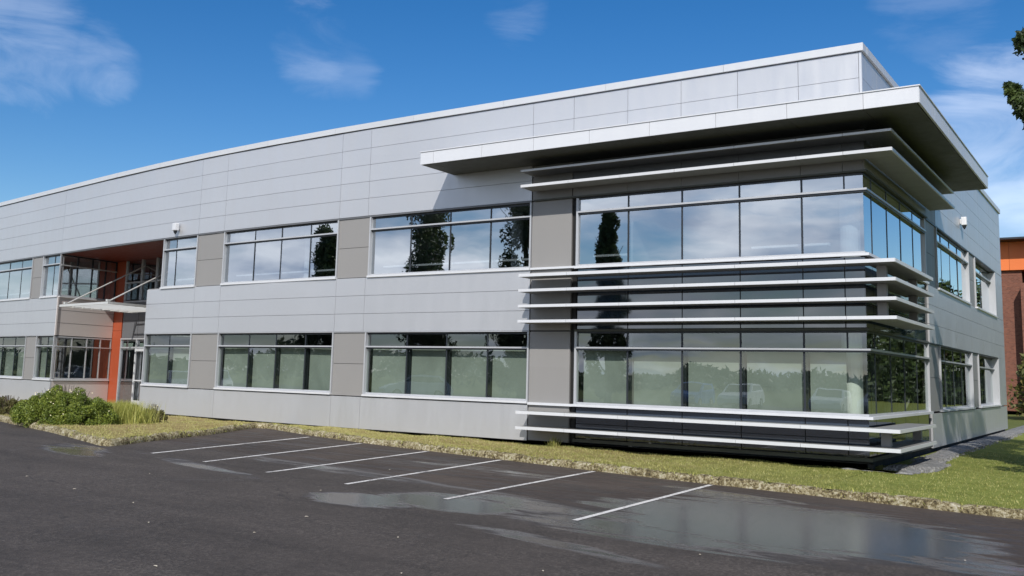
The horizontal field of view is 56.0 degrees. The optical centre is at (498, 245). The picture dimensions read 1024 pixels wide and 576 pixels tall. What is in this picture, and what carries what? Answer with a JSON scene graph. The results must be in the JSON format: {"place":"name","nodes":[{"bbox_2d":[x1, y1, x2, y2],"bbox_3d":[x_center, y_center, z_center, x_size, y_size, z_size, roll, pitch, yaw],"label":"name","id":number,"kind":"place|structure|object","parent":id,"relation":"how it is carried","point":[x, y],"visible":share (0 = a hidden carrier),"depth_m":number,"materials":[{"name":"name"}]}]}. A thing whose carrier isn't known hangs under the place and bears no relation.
{"place":"outdoors","nodes":[
{"label":"outdoors","id":0,"kind":"place"},
{"bbox_2d":[80,399,165,424],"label":"ornamental grass","id":1,"kind":"object","parent":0,"point":[129,413],"depth_m":25.72,"materials":[{"name":"plant"}]},
{"bbox_2d":[0,406,1023,575],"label":"car park","id":2,"kind":"structure","parent":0,"point":[210,517],"depth_m":12.04,"materials":[{"name":"grey asphalt"}]},
{"bbox_2d":[155,437,306,452],"bbox_3d":[-5.773,4.438,21.509,0.087,0.017,5.792,-1,-8,20],"label":"bay marking","id":3,"kind":"object","parent":2,"relation":"on","point":[228,445],"visible":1,"depth_m":21.05,"materials":[{"name":"white paint"}]},
{"bbox_2d":[202,443,361,461],"bbox_3d":[-4.322,4.330,20.255,0.087,0.015,5.735,-2,-8,22],"label":"bay marking","id":4,"kind":"object","parent":2,"relation":"on","point":[280,452],"visible":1,"depth_m":19.64,"materials":[{"name":"white paint"}]},
{"bbox_2d":[269,451,427,471],"bbox_3d":[-2.745,4.210,18.868,0.087,0.012,5.685,-2,-8,24],"label":"bay marking","id":5,"kind":"object","parent":2,"relation":"on","point":[344,462],"visible":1,"depth_m":18.35,"materials":[{"name":"white paint"}]},
{"bbox_2d":[345,460,498,483],"bbox_3d":[-1.178,4.099,17.555,0.086,0.010,5.506,-2,-9,26],"label":"bay marking","id":6,"kind":"object","parent":2,"relation":"on","point":[419,472],"visible":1,"depth_m":17.09,"materials":[{"name":"white paint"}]},
{"bbox_2d":[0,415,1023,519],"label":"kerb","id":7,"kind":"structure","parent":2,"relation":"on","point":[919,502],"depth_m":18.39,"materials":[{"name":"concrete"}]},
{"bbox_2d":[444,471,594,498],"bbox_3d":[0.529,3.977,16.111,0.087,0.006,5.307,-3,-9,29],"label":"bay marking","id":8,"kind":"object","parent":2,"relation":"on","point":[516,485],"visible":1,"depth_m":15.57,"materials":[{"name":"white paint"}]},
{"bbox_2d":[573,485,710,520],"bbox_3d":[2.337,3.842,14.547,0.086,0.004,5.337,-3,-9,31],"label":"bay marking","id":9,"kind":"object","parent":2,"relation":"on","point":[596,514],"visible":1,"depth_m":14.06,"materials":[{"name":"white paint"}]},
{"bbox_2d":[0,0,1023,237],"label":"sky","id":10,"kind":"structure","parent":0,"point":[90,89],"materials":[{"name":"blue"}]},
{"bbox_2d":[2,400,1023,511],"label":"grass verge","id":11,"kind":"object","parent":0,"point":[961,472],"depth_m":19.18,"materials":[{"name":"plant"}]},
{"bbox_2d":[0,395,27,414],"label":"shrub","id":12,"kind":"object","parent":11,"relation":"on","point":[4,407],"visible":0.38,"depth_m":28.19,"materials":[{"name":"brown plant"}]},
{"bbox_2d":[9,384,120,427],"bbox_3d":[-11.324,4.219,25.221,3.338,1.155,2.450,-4,-9,34],"label":"shrub","id":13,"kind":"object","parent":11,"relation":"on","point":[53,406],"visible":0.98,"depth_m":24.45,"materials":[{"name":"green plant"}]},
{"bbox_2d":[146,404,167,422],"bbox_3d":[-9.697,4.755,26.973,0.974,0.639,0.809,-4,-9,34],"label":"shrub","id":14,"kind":"object","parent":11,"relation":"on","point":[161,415],"visible":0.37,"depth_m":26.94,"materials":[{"name":"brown plant"}]},
{"bbox_2d":[0,42,1007,479],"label":"office building","id":15,"kind":"structure","parent":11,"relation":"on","point":[788,258],"depth_m":25.21,"materials":[{"name":"silver metal"}]},
{"bbox_2d":[0,336,26,378],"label":"window","id":16,"kind":"structure","parent":15,"relation":"in","point":[10,364],"depth_m":40.95,"materials":[{"name":"glass"}]},
{"bbox_2d":[0,258,33,300],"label":"window","id":17,"kind":"structure","parent":15,"relation":"in","point":[15,276],"depth_m":41.53,"materials":[{"name":"glass"}]},
{"bbox_2d":[32,336,57,380],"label":"window","id":18,"kind":"structure","parent":15,"relation":"in","point":[46,349],"depth_m":38.74,"materials":[{"name":"metal"}]},
{"bbox_2d":[39,254,71,297],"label":"window","id":19,"kind":"structure","parent":15,"relation":"in","point":[51,269],"depth_m":39.18,"materials":[{"name":"metal"}]},
{"bbox_2d":[52,336,111,380],"bbox_3d":[-17.004,4.651,39.395,0.106,1.760,2.872,-2,-8,25],"label":"window","id":20,"kind":"structure","parent":15,"relation":"in","point":[53,379],"depth_m":39.49,"materials":[{"name":"metal"}]},
{"bbox_2d":[59,254,117,301],"bbox_3d":[-16.920,1.394,39.832,0.106,1.725,2.872,-2,-8,25],"label":"window","id":21,"kind":"structure","parent":15,"relation":"in","point":[65,296],"depth_m":39.91,"materials":[{"name":"metal"}]},
{"bbox_2d":[131,349,142,404],"bbox_3d":[-14.400,5.280,38.726,1.169,2.230,0.055,-5,-10,42],"label":"door","id":22,"kind":"structure","parent":15,"relation":"in","point":[134,368],"depth_m":39.03,"materials":[{"name":"white metal"}]},
{"bbox_2d":[140,334,191,387],"bbox_3d":[-11.154,3.885,32.557,2.887,1.760,0.323,-5,-10,39],"label":"window","id":23,"kind":"structure","parent":15,"relation":"in","point":[161,369],"depth_m":32.62,"materials":[{"name":"metal"}]},
{"bbox_2d":[172,223,179,233],"bbox_3d":[-10.989,-0.567,32.822,0.200,0.380,0.200,-5,-10,39],"label":"wall light","id":24,"kind":"object","parent":15,"relation":"attached to","point":[175,227],"visible":1,"depth_m":32.76,"materials":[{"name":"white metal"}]},
{"bbox_2d":[160,235,198,288],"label":"window","id":25,"kind":"structure","parent":15,"relation":"in","point":[165,248],"depth_m":32.94,"materials":[{"name":"metal"}]},
{"bbox_2d":[213,333,334,394],"bbox_3d":[-6.810,3.548,29.206,5.290,1.760,0.327,-4,-10,36],"label":"window","id":26,"kind":"structure","parent":15,"relation":"in","point":[294,360],"depth_m":29.15,"materials":[{"name":"glass"}]},
{"bbox_2d":[220,220,339,284],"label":"window","id":27,"kind":"structure","parent":15,"relation":"in","point":[226,235],"depth_m":29.60,"materials":[{"name":"metal"}]},
{"bbox_2d":[361,332,529,402],"bbox_3d":[-1.447,3.182,25.449,5.412,1.760,0.339,-4,-9,34],"label":"window","id":28,"kind":"structure","parent":15,"relation":"in","point":[471,372],"depth_m":25.40,"materials":[{"name":"metal"}]},
{"bbox_2d":[366,202,532,277],"bbox_3d":[-1.246,-0.049,26.059,5.412,1.725,0.759,-4,-9,34],"label":"window","id":29,"kind":"structure","parent":15,"relation":"in","point":[372,229],"depth_m":25.85,"materials":[{"name":"metal"}]},
{"bbox_2d":[574,173,928,284],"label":"window","id":30,"kind":"structure","parent":15,"relation":"in","point":[892,229],"depth_m":21.72,"materials":[{"name":"metal"}]},
{"bbox_2d":[572,331,933,419],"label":"window","id":31,"kind":"structure","parent":15,"relation":"in","point":[777,378],"depth_m":21.34,"materials":[{"name":"metal"}]},
{"bbox_2d":[917,227,971,304],"bbox_3d":[13.410,0.735,29.084,0.750,1.725,5.800,-4,-9,34],"label":"window","id":32,"kind":"structure","parent":15,"relation":"in","point":[952,263],"depth_m":29.02,"materials":[{"name":"glass"}]},
{"bbox_2d":[938,346,975,411],"bbox_3d":[13.500,3.981,28.531,0.330,1.760,5.800,-4,-9,34],"label":"window","id":33,"kind":"structure","parent":15,"relation":"in","point":[955,367],"depth_m":28.63,"materials":[{"name":"metal"}]},
{"bbox_2d":[960,217,966,228],"bbox_3d":[14.609,-0.694,30.255,0.200,0.380,0.200,-4,-9,34],"label":"wall light","id":34,"kind":"object","parent":15,"relation":"attached to","point":[963,221],"visible":1,"depth_m":30.18,"materials":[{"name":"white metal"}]},
{"bbox_2d":[973,257,997,317],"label":"window","id":35,"kind":"structure","parent":15,"relation":"in","point":[984,282],"depth_m":35.81,"materials":[{"name":"metal"}]},
{"bbox_2d":[976,354,1001,407],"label":"window","id":36,"kind":"structure","parent":15,"relation":"in","point":[988,380],"depth_m":35.38,"materials":[{"name":"metal"}]},
{"bbox_2d":[545,435,562,446],"bbox_3d":[1.315,4.643,22.775,0.511,0.336,0.425,-4,-9,34],"label":"weed","id":37,"kind":"object","parent":11,"relation":"on","point":[553,444],"visible":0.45,"depth_m":22.75,"materials":[{"name":"green plant"}]},
{"bbox_2d":[842,425,1023,474],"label":"gravel strip","id":38,"kind":"object","parent":11,"relation":"on","point":[954,449],"visible":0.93,"depth_m":24.32,"materials":[{"name":"grey gravel"}]},
{"bbox_2d":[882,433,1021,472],"bbox_3d":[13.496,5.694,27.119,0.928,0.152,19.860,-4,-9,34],"label":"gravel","id":39,"kind":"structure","parent":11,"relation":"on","point":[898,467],"depth_m":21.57,"materials":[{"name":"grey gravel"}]},
{"bbox_2d":[1000,236,1023,410],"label":"brick building","id":40,"kind":"structure","parent":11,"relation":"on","point":[1012,261],"depth_m":80.12,"materials":[{"name":"orange brick"}]},
{"bbox_2d":[1002,27,1023,129],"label":"roadside tree","id":41,"kind":"object","parent":11,"relation":"on","point":[1013,92],"visible":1,"depth_m":19.66,"materials":[{"name":"green plant"}]},
{"bbox_2d":[1007,353,1023,415],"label":"shrub","id":42,"kind":"object","parent":11,"relation":"on","point":[1020,374],"visible":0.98,"depth_m":66.45,"materials":[{"name":"green plant"}]},
{"bbox_2d":[1005,411,1023,430],"bbox_3d":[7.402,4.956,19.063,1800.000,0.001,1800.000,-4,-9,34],"label":"ground","id":43,"kind":"structure","parent":0,"point":[1014,420],"depth_m":65.65,"materials":[{"name":"green plant"}]}
]}

